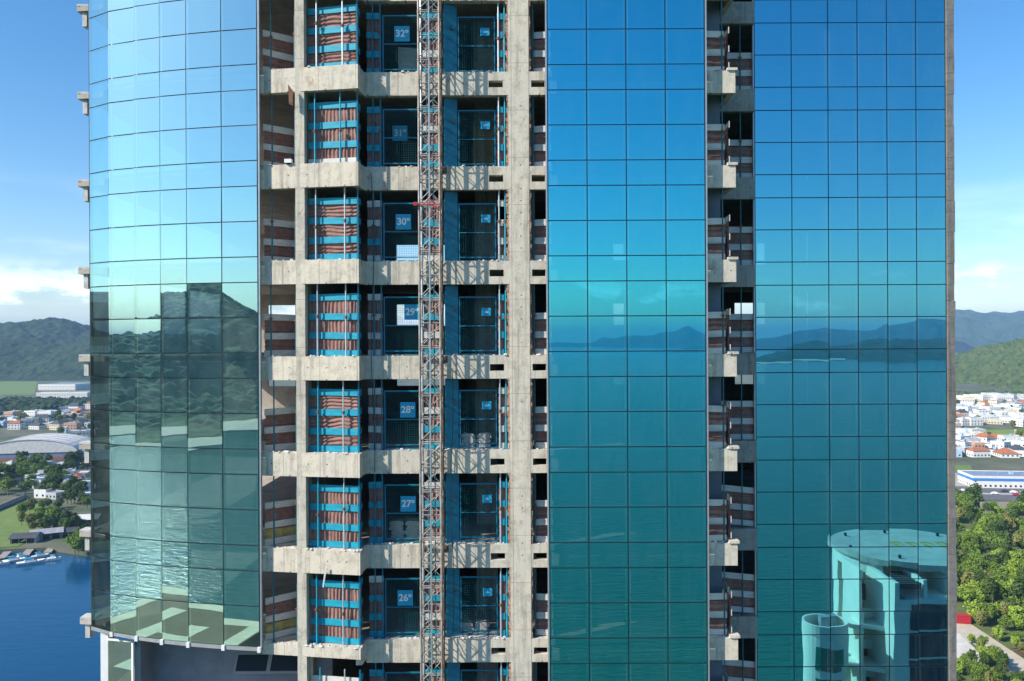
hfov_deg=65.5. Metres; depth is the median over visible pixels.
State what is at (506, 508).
shoring prop
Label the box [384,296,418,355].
landing gate
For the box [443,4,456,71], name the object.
door leaf
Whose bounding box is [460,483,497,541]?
passage gate
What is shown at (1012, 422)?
tree
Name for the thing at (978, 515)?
tree
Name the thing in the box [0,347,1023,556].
ground
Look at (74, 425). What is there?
house
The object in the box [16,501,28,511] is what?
tree
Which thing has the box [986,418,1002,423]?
house
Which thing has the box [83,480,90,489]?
house
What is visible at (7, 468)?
tree
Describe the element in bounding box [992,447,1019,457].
house
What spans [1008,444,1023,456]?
house
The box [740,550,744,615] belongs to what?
shoring prop
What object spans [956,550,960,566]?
tree
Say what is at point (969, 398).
house
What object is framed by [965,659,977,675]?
tree
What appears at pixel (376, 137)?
guard rail
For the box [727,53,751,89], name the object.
guard rail
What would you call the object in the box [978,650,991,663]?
tree
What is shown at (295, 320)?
shoring prop
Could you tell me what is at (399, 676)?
landing gate
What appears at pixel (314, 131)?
shoring prop
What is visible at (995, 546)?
tree
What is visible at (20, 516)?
tree
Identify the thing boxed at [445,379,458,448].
door leaf
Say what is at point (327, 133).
balcony screen
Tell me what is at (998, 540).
tree
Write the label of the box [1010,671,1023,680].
tree
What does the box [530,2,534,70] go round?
shoring prop
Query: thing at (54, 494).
house
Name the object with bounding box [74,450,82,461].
tree
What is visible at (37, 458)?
tree
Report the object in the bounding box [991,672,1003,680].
tree
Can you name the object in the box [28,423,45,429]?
house
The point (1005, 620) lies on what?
tree
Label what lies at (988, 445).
house
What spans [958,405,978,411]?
house
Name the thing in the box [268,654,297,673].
window
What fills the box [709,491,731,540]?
guard rail
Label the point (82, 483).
tree
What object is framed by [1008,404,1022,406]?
house
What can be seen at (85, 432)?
house
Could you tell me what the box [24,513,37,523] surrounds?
tree
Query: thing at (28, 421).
house
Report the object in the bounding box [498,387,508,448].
guard rail
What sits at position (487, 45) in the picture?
passage gate
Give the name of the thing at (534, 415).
shoring prop
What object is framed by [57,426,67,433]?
house
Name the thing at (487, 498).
notice
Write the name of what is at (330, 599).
balcony screen
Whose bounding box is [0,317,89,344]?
hills
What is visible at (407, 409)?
number plate
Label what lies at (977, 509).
tree
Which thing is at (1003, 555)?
tree
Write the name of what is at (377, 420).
guard rail
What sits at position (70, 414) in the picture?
house
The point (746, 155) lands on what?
guard rail
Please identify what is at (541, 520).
guard rail
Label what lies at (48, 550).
jetty
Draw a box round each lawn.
[0,503,48,546]
[955,465,972,472]
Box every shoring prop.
[268,285,273,355]
[269,0,271,68]
[269,190,274,259]
[271,95,273,164]
[271,380,276,450]
[271,572,275,641]
[273,476,275,546]
[292,16,294,67]
[292,96,294,162]
[293,220,295,259]
[293,285,295,355]
[294,410,296,450]
[294,476,296,545]
[312,92,317,162]
[313,0,318,65]
[314,573,319,644]
[315,188,316,259]
[315,284,319,355]
[315,380,320,451]
[315,477,320,547]
[337,91,342,161]
[339,0,344,64]
[340,380,345,452]
[340,575,345,645]
[342,187,347,258]
[343,478,346,548]
[345,284,346,355]
[370,2,374,71]
[370,96,375,165]
[371,191,375,260]
[371,285,376,355]
[372,379,376,448]
[372,474,377,544]
[373,568,377,638]
[377,2,382,71]
[378,96,382,166]
[378,191,383,260]
[379,285,383,355]
[379,379,384,449]
[379,474,384,544]
[380,568,384,638]
[382,663,383,680]
[495,2,500,71]
[496,190,501,260]
[497,96,499,165]
[497,284,501,354]
[497,379,502,448]
[498,473,502,543]
[498,568,503,637]
[502,96,505,165]
[502,190,506,260]
[503,2,505,71]
[503,284,506,352]
[504,473,507,543]
[504,568,508,637]
[505,379,507,448]
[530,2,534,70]
[530,96,535,165]
[532,190,535,260]
[532,284,536,353]
[533,378,535,448]
[533,473,536,542]
[533,567,537,636]
[719,0,724,70]
[719,95,724,164]
[720,189,725,259]
[720,283,725,353]
[721,377,725,447]
[721,472,726,542]
[722,566,726,636]
[737,25,742,88]
[738,112,742,176]
[738,200,742,264]
[739,375,743,440]
[739,463,744,527]
[740,287,741,352]
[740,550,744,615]
[740,638,745,680]
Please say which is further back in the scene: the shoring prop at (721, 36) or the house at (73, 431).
the house at (73, 431)
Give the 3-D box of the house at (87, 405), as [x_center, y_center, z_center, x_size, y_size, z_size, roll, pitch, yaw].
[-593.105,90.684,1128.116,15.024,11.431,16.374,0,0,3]
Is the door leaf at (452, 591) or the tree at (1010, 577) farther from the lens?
the tree at (1010, 577)
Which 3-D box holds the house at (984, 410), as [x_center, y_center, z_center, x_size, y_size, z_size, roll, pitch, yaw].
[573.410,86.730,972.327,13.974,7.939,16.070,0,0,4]
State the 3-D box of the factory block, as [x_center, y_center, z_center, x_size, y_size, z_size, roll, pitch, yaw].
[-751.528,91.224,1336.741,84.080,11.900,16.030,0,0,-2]
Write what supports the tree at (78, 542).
on the ground at (61, 545)
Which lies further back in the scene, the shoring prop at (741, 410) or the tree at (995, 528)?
the tree at (995, 528)
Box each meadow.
[0,382,36,394]
[986,430,1013,434]
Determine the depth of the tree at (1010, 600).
265.71 m
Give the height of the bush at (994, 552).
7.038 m
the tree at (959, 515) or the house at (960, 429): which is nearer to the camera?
the tree at (959, 515)
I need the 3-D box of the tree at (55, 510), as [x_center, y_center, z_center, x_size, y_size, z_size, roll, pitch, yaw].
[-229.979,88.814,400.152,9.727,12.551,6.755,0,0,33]
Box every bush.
[956,664,964,673]
[957,583,975,601]
[957,657,964,667]
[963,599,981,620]
[966,578,980,598]
[967,633,975,642]
[973,589,985,601]
[974,523,985,532]
[976,645,989,652]
[978,514,987,531]
[981,650,995,664]
[990,547,1007,563]
[990,602,1000,617]
[992,625,1003,641]
[993,506,1003,513]
[1001,582,1010,597]
[1004,558,1020,572]
[1007,578,1014,584]
[1008,595,1021,605]
[1008,605,1023,618]
[1009,550,1022,562]
[1010,636,1019,646]
[1012,613,1023,629]
[1013,518,1023,530]
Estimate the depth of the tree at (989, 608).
259.33 m
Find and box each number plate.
[392,126,407,140]
[394,26,409,41]
[396,214,410,229]
[398,590,412,605]
[400,402,414,417]
[400,496,415,511]
[404,304,418,319]
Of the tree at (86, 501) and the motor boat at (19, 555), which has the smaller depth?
the motor boat at (19, 555)
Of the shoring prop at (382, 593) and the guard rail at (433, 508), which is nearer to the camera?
the shoring prop at (382, 593)
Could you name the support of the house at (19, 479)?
on the ground at (61, 545)
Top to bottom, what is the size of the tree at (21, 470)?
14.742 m
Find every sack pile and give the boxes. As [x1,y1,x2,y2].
[389,519,418,537]
[461,432,490,446]
[462,619,489,631]
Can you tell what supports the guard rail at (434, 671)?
on the unfinished tower
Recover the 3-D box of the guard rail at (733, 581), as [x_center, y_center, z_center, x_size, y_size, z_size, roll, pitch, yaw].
[7.953,8.861,28.052,1.220,1.480,0.105,0,0,0]
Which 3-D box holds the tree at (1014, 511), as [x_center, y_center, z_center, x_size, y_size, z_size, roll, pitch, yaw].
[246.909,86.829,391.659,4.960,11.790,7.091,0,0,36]
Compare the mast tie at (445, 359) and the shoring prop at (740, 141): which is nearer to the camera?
the mast tie at (445, 359)
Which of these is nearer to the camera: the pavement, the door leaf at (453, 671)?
the door leaf at (453, 671)
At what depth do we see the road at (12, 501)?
467.73 m
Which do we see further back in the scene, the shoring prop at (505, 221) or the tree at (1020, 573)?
the tree at (1020, 573)
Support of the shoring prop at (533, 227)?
on the unfinished tower
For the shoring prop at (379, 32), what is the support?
on the unfinished tower
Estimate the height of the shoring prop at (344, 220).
2.300 m
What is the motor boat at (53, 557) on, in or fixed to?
on the river
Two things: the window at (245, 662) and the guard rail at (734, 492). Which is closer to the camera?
the window at (245, 662)
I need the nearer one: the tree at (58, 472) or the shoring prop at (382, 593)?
the shoring prop at (382, 593)
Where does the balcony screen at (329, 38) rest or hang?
on the unfinished tower
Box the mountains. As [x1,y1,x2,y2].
[951,309,1023,346]
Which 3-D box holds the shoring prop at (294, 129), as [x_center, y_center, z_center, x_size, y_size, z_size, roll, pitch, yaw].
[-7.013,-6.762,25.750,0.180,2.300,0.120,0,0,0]
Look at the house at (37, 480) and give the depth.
511.96 m
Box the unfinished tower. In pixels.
[77,0,956,680]
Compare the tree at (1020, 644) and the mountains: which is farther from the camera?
the mountains
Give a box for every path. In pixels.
[957,623,1023,680]
[957,633,979,664]
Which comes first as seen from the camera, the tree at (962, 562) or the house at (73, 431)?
the tree at (962, 562)
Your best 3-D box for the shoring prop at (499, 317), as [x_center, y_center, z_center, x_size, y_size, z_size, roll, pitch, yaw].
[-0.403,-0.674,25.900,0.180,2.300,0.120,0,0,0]
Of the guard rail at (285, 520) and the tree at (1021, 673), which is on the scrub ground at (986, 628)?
the tree at (1021, 673)
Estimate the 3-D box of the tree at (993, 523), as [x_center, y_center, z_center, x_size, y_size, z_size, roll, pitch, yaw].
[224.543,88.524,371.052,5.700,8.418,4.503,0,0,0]
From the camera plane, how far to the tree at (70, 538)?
350.23 m
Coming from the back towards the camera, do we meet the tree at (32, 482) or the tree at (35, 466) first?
the tree at (35, 466)
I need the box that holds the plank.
[323,567,326,586]
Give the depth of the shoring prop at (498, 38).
25.88 m
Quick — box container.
[957,613,970,623]
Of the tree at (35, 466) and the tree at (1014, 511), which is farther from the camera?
the tree at (35, 466)
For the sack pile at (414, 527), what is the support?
on the unfinished tower
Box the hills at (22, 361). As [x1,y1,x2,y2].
[0,339,109,380]
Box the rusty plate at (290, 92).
[288,85,292,105]
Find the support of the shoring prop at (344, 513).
on the unfinished tower
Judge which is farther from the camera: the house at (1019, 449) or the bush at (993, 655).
the house at (1019, 449)
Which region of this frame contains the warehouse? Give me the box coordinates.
[38,383,89,389]
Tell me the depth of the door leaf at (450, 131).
26.01 m
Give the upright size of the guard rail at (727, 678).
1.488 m
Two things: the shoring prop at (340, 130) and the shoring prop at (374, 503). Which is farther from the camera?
the shoring prop at (374, 503)
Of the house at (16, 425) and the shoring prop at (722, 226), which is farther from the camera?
the house at (16, 425)
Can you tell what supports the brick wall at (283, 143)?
on the unfinished tower
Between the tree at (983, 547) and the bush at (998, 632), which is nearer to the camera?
the bush at (998, 632)
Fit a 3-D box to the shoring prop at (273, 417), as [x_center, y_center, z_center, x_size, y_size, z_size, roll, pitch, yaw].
[-7.665,2.421,25.640,0.180,2.300,0.120,0,0,0]
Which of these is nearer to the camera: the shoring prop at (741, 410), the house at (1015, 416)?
the shoring prop at (741, 410)
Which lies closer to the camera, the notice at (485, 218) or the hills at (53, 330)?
the notice at (485, 218)
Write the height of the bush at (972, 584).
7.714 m
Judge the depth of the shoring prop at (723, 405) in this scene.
25.86 m
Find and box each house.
[0,419,12,427]
[4,410,21,416]
[7,416,18,419]
[7,420,24,429]
[15,476,24,482]
[20,418,33,426]
[21,416,38,422]
[24,409,42,415]
[26,477,44,488]
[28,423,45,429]
[32,414,51,422]
[34,488,53,497]
[37,409,56,414]
[45,490,64,499]
[49,419,68,429]
[57,415,72,421]
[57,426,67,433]
[63,412,81,420]
[64,421,80,429]
[66,403,84,408]
[66,468,74,475]
[68,473,82,479]
[69,430,78,433]
[70,408,88,415]
[75,419,89,426]
[76,415,87,419]
[76,470,89,473]
[79,428,89,436]
[83,473,90,479]
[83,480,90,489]
[85,402,89,408]
[956,395,964,400]
[956,409,968,416]
[956,417,969,425]
[956,428,971,431]
[956,430,974,436]
[956,433,970,439]
[956,439,973,446]
[956,445,970,455]
[956,447,961,456]
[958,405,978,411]
[960,401,972,405]
[962,396,974,403]
[964,436,980,441]
[965,416,982,425]
[966,447,990,456]
[967,427,985,432]
[968,441,984,446]
[970,393,992,400]
[971,413,991,421]
[972,408,990,413]
[974,433,994,442]
[979,405,1000,412]
[985,441,994,447]
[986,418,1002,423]
[987,447,999,453]
[988,399,1003,404]
[990,393,1013,399]
[990,439,1010,447]
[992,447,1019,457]
[993,411,1007,415]
[997,434,1019,440]
[999,415,1013,422]
[1004,408,1016,412]
[1006,401,1023,406]
[1006,438,1023,446]
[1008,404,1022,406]
[1008,414,1023,418]
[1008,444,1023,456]
[1010,406,1023,412]
[1012,418,1023,426]
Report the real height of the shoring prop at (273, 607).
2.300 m
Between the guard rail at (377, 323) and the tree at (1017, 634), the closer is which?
the guard rail at (377, 323)
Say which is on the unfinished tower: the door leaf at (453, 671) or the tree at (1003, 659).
the door leaf at (453, 671)
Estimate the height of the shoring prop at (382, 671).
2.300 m
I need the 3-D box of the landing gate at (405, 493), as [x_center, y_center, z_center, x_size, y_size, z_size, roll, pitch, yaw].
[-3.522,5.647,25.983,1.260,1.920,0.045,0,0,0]
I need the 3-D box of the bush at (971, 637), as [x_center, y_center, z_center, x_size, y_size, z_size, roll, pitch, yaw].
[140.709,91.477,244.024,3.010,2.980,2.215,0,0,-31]
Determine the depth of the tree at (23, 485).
488.48 m
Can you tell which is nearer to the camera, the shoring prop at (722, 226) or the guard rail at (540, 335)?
the shoring prop at (722, 226)
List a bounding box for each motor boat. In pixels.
[0,560,9,564]
[2,556,25,562]
[16,553,29,557]
[16,557,45,565]
[31,552,48,557]
[46,554,60,560]
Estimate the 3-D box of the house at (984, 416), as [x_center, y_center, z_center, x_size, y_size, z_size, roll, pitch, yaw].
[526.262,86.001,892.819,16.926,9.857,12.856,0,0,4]
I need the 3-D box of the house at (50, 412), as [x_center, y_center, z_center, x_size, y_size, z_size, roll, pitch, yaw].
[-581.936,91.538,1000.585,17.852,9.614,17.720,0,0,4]
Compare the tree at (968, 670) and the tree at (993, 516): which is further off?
the tree at (993, 516)
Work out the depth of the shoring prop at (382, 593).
25.86 m
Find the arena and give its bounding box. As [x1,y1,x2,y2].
[0,433,89,461]
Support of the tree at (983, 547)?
on the scrub ground at (986, 628)
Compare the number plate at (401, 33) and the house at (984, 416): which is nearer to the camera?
the number plate at (401, 33)
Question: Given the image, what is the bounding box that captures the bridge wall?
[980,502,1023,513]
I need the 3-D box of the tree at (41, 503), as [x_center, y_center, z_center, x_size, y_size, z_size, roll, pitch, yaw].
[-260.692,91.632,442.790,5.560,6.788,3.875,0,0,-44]
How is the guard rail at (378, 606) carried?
on the unfinished tower
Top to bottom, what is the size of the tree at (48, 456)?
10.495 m
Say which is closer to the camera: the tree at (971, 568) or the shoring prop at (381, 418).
the shoring prop at (381, 418)
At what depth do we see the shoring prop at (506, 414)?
25.90 m
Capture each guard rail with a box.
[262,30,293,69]
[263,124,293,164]
[263,219,294,260]
[264,314,294,355]
[264,407,295,450]
[265,499,295,545]
[265,591,296,639]
[366,13,381,71]
[367,106,381,166]
[367,200,379,260]
[368,294,382,354]
[368,388,382,448]
[369,481,383,542]
[369,576,383,636]
[370,669,384,680]
[422,13,442,71]
[423,106,442,166]
[423,200,443,260]
[424,294,443,354]
[424,387,444,448]
[424,481,444,542]
[425,575,440,632]
[425,668,445,680]
[496,13,506,71]
[497,106,506,165]
[497,200,507,260]
[498,294,508,354]
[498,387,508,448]
[499,481,508,541]
[499,574,508,635]
[500,668,508,680]
[533,32,544,70]
[534,126,545,165]
[534,219,545,260]
[535,312,546,354]
[535,406,546,447]
[536,500,547,541]
[536,593,547,635]
[707,27,728,70]
[707,121,729,164]
[707,215,729,259]
[708,308,730,353]
[708,400,730,447]
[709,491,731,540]
[709,582,731,634]
[721,401,752,439]
[722,485,753,525]
[722,572,753,612]
[723,660,754,680]
[725,671,729,680]
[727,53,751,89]
[728,140,751,176]
[729,227,752,264]
[729,314,752,351]
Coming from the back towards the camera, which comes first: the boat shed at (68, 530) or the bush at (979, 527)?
the boat shed at (68, 530)
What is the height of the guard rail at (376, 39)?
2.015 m
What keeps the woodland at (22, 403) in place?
on the ground at (61, 545)
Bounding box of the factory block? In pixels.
[36,391,89,397]
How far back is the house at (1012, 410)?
981.23 m
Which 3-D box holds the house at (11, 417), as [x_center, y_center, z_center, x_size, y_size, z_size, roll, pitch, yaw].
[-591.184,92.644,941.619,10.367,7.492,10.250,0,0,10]
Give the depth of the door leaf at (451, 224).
26.01 m
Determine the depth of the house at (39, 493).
479.67 m
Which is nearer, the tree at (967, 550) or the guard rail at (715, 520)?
the guard rail at (715, 520)
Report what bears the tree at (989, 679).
on the scrub ground at (986, 628)
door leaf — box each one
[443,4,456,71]
[444,98,456,165]
[444,192,457,260]
[445,286,457,354]
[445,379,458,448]
[446,473,458,542]
[446,568,459,636]
[447,662,459,680]
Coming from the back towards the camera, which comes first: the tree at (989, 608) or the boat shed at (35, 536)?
the boat shed at (35, 536)
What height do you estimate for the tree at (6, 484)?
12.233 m
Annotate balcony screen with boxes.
[308,0,359,66]
[308,92,360,162]
[309,188,360,259]
[309,285,361,355]
[310,381,361,452]
[310,478,362,548]
[310,575,362,644]
[311,670,362,680]
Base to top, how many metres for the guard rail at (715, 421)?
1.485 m
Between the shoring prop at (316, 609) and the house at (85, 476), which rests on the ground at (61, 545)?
the house at (85, 476)
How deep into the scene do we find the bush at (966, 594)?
279.52 m
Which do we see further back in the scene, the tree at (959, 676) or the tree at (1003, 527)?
the tree at (1003, 527)
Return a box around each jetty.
[0,551,11,559]
[23,549,33,555]
[43,548,53,552]
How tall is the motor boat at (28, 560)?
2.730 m
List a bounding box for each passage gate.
[457,16,494,71]
[458,110,495,165]
[458,203,495,260]
[459,296,496,354]
[459,390,496,447]
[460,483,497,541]
[460,576,497,634]
[461,669,497,680]
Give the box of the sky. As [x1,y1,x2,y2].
[0,0,1023,325]
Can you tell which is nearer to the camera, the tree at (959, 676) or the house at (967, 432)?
the tree at (959, 676)
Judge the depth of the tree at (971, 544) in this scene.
333.86 m
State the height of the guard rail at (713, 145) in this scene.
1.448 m
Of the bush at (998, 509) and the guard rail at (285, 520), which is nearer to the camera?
the guard rail at (285, 520)
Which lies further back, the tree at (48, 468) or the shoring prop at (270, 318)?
the tree at (48, 468)
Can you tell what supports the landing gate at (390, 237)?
on the unfinished tower
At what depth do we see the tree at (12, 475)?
523.15 m
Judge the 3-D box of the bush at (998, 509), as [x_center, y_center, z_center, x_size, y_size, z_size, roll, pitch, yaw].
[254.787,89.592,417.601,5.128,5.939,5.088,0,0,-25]
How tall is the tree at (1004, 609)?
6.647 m
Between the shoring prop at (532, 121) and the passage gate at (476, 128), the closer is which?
the shoring prop at (532, 121)
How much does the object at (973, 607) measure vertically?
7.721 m
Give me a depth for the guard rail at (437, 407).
26.03 m
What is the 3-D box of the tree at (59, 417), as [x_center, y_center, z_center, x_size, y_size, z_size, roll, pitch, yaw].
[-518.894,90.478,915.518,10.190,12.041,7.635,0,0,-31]
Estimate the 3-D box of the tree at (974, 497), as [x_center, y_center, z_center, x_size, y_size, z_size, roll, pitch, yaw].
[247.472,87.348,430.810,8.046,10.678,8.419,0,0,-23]
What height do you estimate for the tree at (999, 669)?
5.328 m
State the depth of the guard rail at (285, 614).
26.09 m
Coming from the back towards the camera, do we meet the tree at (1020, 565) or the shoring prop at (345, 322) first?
the tree at (1020, 565)
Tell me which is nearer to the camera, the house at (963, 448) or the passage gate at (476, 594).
the passage gate at (476, 594)
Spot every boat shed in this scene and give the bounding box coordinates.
[8,532,42,543]
[29,527,63,539]
[48,526,78,536]
[51,514,90,527]
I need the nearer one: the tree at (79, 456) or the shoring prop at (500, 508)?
the shoring prop at (500, 508)
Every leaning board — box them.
[398,47,416,71]
[473,125,496,165]
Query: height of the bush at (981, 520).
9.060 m
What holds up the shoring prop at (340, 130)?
on the unfinished tower
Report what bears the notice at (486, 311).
attached to the passage gate at (486, 325)
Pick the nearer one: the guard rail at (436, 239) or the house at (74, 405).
the guard rail at (436, 239)
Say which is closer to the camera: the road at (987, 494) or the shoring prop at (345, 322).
the shoring prop at (345, 322)
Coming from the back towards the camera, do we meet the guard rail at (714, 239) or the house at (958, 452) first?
the house at (958, 452)
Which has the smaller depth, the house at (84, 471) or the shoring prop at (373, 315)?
the shoring prop at (373, 315)
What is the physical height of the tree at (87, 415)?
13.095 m
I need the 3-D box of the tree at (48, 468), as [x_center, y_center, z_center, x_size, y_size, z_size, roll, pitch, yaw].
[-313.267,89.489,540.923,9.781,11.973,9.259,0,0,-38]
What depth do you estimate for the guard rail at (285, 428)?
26.09 m
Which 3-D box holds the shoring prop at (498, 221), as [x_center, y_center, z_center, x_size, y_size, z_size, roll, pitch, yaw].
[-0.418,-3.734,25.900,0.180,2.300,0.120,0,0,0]
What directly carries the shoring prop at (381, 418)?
on the unfinished tower
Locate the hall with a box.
[957,470,1023,488]
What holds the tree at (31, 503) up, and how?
on the lawn at (10, 523)
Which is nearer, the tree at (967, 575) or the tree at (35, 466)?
the tree at (967, 575)
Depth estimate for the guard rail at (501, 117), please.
26.04 m
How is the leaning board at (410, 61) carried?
on the unfinished tower
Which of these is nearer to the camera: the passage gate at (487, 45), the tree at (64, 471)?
the passage gate at (487, 45)
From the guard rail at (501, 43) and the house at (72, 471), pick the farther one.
the house at (72, 471)
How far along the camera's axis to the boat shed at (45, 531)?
380.07 m
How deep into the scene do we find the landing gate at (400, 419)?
25.96 m
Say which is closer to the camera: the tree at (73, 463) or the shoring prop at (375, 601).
the shoring prop at (375, 601)
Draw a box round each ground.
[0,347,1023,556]
[956,505,1023,680]
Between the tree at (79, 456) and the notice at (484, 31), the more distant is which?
the tree at (79, 456)
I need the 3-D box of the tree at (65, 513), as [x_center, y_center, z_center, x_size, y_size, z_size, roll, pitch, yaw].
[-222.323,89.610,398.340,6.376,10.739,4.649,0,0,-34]
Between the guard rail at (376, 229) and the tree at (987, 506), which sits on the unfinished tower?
the guard rail at (376, 229)
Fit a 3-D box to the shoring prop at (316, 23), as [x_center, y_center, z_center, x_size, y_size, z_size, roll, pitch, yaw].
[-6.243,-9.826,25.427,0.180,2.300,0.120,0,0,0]
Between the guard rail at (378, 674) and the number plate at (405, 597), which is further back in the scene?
the guard rail at (378, 674)
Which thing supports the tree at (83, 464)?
on the ground at (61, 545)
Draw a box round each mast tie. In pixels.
[423,167,446,172]
[423,356,447,362]
[424,545,448,551]
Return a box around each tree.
[0,476,15,495]
[2,463,15,473]
[2,473,15,478]
[13,456,26,466]
[14,451,28,457]
[14,462,31,482]
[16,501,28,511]
[17,510,26,524]
[18,481,31,494]
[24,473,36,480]
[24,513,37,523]
[26,498,35,509]
[27,454,44,472]
[27,479,37,490]
[28,521,36,528]
[30,463,44,471]
[32,510,44,519]
[34,507,45,513]
[36,484,45,488]
[38,459,47,468]
[38,499,48,507]
[38,518,46,528]
[40,475,56,487]
[42,514,58,527]
[43,464,58,472]
[43,497,51,505]
[45,453,52,459]
[45,506,62,527]
[46,481,59,489]
[53,470,62,474]
[53,473,64,484]
[53,500,62,508]
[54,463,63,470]
[56,415,64,419]
[57,426,64,432]
[57,517,70,527]
[58,482,70,490]
[60,489,71,503]
[60,509,71,526]
[62,469,70,474]
[63,451,77,461]
[63,461,71,469]
[65,492,75,504]
[65,533,83,555]
[66,475,81,486]
[67,458,78,467]
[68,512,78,526]
[70,412,76,420]
[71,486,80,503]
[71,536,84,556]
[72,480,88,490]
[73,527,84,551]
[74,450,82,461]
[76,485,84,496]
[77,493,89,505]
[80,495,90,508]
[81,460,89,469]
[81,522,89,528]
[84,412,89,419]
[956,494,974,503]
[956,508,964,522]
[956,520,960,532]
[956,537,961,549]
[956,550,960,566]
[956,562,961,575]
[956,670,963,680]
[957,570,977,585]
[959,499,971,511]
[959,558,968,571]
[960,540,978,551]
[960,652,970,668]
[961,533,973,543]
[962,489,977,496]
[962,563,986,572]
[963,493,978,501]
[963,547,976,556]
[964,510,974,524]
[964,549,986,566]
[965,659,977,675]
[966,665,971,678]
[967,482,982,496]
[967,649,978,660]
[969,531,982,543]
[970,661,984,675]
[971,521,979,530]
[972,507,983,513]
[973,675,984,680]
[974,512,981,521]
[974,571,988,581]
[974,610,989,626]
[974,639,985,649]
[976,496,984,507]
[976,579,986,600]
[976,635,988,644]
[978,543,989,554]
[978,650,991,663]
[980,578,998,602]
[980,602,997,623]
[980,663,989,671]
[981,502,993,511]
[981,670,993,680]
[982,530,1001,550]
[983,511,1002,524]
[983,570,993,579]
[984,560,1003,572]
[984,676,993,680]
[987,521,999,531]
[987,554,999,565]
[988,525,1000,533]
[988,644,1003,661]
[989,500,997,509]
[989,570,1007,580]
[989,581,1006,601]
[990,534,1006,546]
[991,543,1001,551]
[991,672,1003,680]
[993,663,1005,680]
[995,530,1012,547]
[995,549,1012,565]
[995,654,1009,668]
[996,519,1007,530]
[997,614,1012,630]
[998,601,1014,614]
[999,541,1012,551]
[1001,597,1021,606]
[1003,516,1016,530]
[1005,574,1023,582]
[1006,501,1023,508]
[1007,577,1023,602]
[1008,506,1019,518]
[1009,420,1015,425]
[1010,631,1023,637]
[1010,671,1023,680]
[1011,533,1023,547]
[1015,429,1023,435]
[1016,490,1023,501]
[1016,559,1023,570]
[1016,567,1023,578]
[1016,670,1023,679]
[1017,541,1023,548]
[1018,642,1023,650]
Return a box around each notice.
[480,28,488,35]
[481,121,489,128]
[481,215,489,222]
[482,308,490,315]
[482,401,490,408]
[483,495,491,502]
[483,588,491,595]
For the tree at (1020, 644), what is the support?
on the scrub ground at (986, 628)
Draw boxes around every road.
[0,490,90,508]
[955,486,1023,500]
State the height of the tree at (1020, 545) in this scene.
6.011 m
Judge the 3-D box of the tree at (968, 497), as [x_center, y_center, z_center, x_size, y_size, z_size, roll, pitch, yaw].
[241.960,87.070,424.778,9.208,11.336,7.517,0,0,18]
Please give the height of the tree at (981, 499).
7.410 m
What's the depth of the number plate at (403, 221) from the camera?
25.92 m
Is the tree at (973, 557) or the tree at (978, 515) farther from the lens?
the tree at (978, 515)
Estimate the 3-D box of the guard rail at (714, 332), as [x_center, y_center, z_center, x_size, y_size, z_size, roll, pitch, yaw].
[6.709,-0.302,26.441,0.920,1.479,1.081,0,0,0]
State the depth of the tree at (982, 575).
292.40 m
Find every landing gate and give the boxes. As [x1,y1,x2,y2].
[382,15,416,71]
[383,109,417,166]
[383,203,417,260]
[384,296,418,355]
[384,390,418,448]
[384,484,419,542]
[385,578,419,636]
[385,671,419,680]
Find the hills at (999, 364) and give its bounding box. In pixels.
[955,338,1023,391]
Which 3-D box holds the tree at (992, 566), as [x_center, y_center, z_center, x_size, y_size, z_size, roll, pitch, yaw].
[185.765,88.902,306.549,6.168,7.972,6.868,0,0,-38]
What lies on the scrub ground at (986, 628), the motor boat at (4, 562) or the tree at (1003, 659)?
the tree at (1003, 659)
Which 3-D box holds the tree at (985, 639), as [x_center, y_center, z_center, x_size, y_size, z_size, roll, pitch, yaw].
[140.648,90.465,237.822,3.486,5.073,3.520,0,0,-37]
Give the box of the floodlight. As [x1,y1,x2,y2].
[284,159,292,163]
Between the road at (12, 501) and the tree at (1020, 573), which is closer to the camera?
the tree at (1020, 573)
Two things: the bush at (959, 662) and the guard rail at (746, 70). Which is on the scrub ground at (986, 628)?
the bush at (959, 662)
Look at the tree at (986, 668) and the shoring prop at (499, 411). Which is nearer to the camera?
the shoring prop at (499, 411)
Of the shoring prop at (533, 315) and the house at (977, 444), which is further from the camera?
the house at (977, 444)
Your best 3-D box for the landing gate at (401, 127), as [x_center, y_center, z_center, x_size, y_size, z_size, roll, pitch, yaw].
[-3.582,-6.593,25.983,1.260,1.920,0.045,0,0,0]
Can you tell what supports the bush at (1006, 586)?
on the scrub ground at (986, 628)
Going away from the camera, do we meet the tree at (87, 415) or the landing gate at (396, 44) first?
the landing gate at (396, 44)
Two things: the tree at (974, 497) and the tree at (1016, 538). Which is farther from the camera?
the tree at (974, 497)
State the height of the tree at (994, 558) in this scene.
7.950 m
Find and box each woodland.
[0,395,109,415]
[956,389,1023,394]
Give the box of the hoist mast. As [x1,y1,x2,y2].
[413,0,445,680]
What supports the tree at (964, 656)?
on the scrub ground at (986, 628)
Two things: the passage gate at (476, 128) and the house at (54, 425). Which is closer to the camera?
the passage gate at (476, 128)
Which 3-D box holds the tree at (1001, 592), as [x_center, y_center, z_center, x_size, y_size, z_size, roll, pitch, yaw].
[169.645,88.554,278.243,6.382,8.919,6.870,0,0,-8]
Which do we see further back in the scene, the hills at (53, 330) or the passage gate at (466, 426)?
the hills at (53, 330)
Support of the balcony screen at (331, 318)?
on the unfinished tower
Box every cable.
[371,175,374,472]
[450,370,453,633]
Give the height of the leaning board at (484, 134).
2.050 m
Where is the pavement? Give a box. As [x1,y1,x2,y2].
[955,473,968,486]
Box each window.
[233,652,270,673]
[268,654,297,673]
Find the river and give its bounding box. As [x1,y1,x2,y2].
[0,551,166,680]
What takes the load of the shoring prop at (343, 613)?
on the unfinished tower

